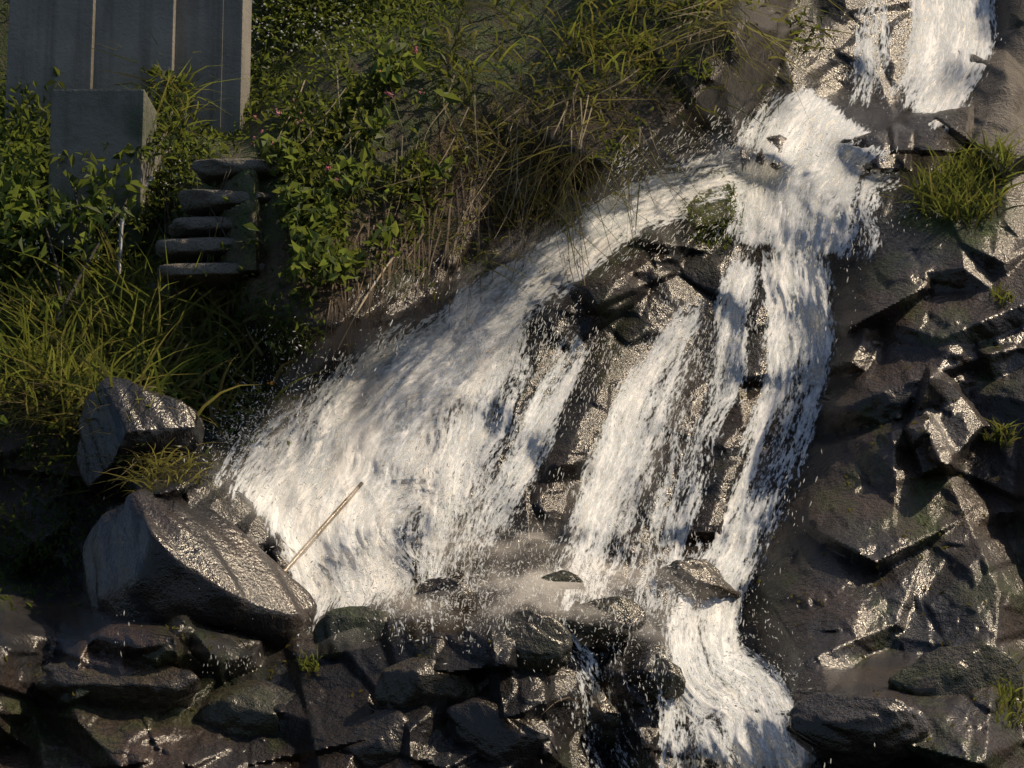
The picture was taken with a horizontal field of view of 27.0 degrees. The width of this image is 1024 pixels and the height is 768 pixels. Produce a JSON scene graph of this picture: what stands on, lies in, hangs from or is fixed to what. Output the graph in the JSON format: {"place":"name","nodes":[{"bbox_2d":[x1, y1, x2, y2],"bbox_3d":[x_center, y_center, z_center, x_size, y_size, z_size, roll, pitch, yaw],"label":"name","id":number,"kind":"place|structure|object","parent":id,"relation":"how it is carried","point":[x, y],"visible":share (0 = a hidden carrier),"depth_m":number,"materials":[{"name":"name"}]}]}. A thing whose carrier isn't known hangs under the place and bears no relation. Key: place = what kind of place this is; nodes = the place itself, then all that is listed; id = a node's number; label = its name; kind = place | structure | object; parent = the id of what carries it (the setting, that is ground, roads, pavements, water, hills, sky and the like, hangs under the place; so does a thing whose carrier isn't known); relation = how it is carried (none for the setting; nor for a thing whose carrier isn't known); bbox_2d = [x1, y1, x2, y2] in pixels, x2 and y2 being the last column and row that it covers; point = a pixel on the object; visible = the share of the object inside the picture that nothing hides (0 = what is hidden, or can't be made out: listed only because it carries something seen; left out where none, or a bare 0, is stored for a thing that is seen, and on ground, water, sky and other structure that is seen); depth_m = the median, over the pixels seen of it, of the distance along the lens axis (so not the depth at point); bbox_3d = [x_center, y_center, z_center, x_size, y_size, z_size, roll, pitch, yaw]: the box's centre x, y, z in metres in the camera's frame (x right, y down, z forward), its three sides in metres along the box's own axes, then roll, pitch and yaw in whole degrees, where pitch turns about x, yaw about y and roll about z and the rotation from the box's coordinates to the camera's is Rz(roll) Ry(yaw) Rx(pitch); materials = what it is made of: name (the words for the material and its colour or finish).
{"place":"outdoors","nodes":[
{"label":"outdoors","id":0,"kind":"place"},
{"bbox_2d":[0,0,1023,767],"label":"hillside terrain","id":1,"kind":"structure","parent":0,"point":[922,294],"depth_m":11.93,"materials":[{"name":"grey stone"}]},
{"bbox_2d":[4,0,251,255],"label":"building","id":2,"kind":"structure","parent":1,"relation":"on","point":[92,109],"depth_m":14.95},
{"bbox_2d":[116,176,153,290],"bbox_3d":[-2.446,-0.960,13.562,0.139,0.929,0.713,-1,-10,6],"label":"drain pipe","id":3,"kind":"object","parent":2,"relation":"attached to","point":[120,239],"visible":0.49,"depth_m":13.43,"materials":[{"name":"grey plastic"}]},
{"bbox_2d":[4,1,424,384],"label":"flowers","id":4,"kind":"object","parent":1,"relation":"on","point":[389,93],"visible":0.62,"depth_m":14.03,"materials":[{"name":"plant"}]},
{"bbox_2d":[5,62,722,714],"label":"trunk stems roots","id":5,"kind":"object","parent":1,"relation":"on","point":[389,264],"visible":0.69,"depth_m":13.22,"materials":[{"name":"brown plant"}]},
{"bbox_2d":[0,0,999,759],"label":"shrubs","id":6,"kind":"object","parent":1,"relation":"on","point":[322,208],"visible":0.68,"depth_m":13.47,"materials":[{"name":"green plant"}]},
{"bbox_2d":[0,0,1023,728],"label":"grass","id":7,"kind":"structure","parent":1,"relation":"on","point":[134,322],"depth_m":13.06,"materials":[{"name":"green plant"}]},
{"bbox_2d":[32,158,1023,767],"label":"boulders","id":8,"kind":"object","parent":1,"relation":"on","point":[148,556],"visible":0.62,"depth_m":10.13,"materials":[{"name":"grey stone"}]},
{"bbox_2d":[215,0,996,767],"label":"waterfall water","id":9,"kind":"structure","parent":1,"relation":"on","point":[805,206],"depth_m":12.38,"materials":[{"name":"liquid"}]},
{"bbox_2d":[283,482,362,571],"bbox_3d":[-1.034,0.790,11.394,0.046,0.631,0.829,-5,-11,28],"label":"stick","id":10,"kind":"object","parent":9,"relation":"on","point":[316,534],"visible":0.89,"depth_m":11.42,"materials":[{"name":"brown wood"}]},
{"bbox_2d":[178,107,895,729],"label":"water splash droplets","id":11,"kind":"object","parent":9,"relation":"on","point":[488,553],"visible":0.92,"depth_m":10.79},
{"bbox_2d":[102,0,1005,767],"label":"water droplets","id":12,"kind":"object","parent":9,"relation":"on","point":[514,374],"visible":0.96,"depth_m":12.15}
]}

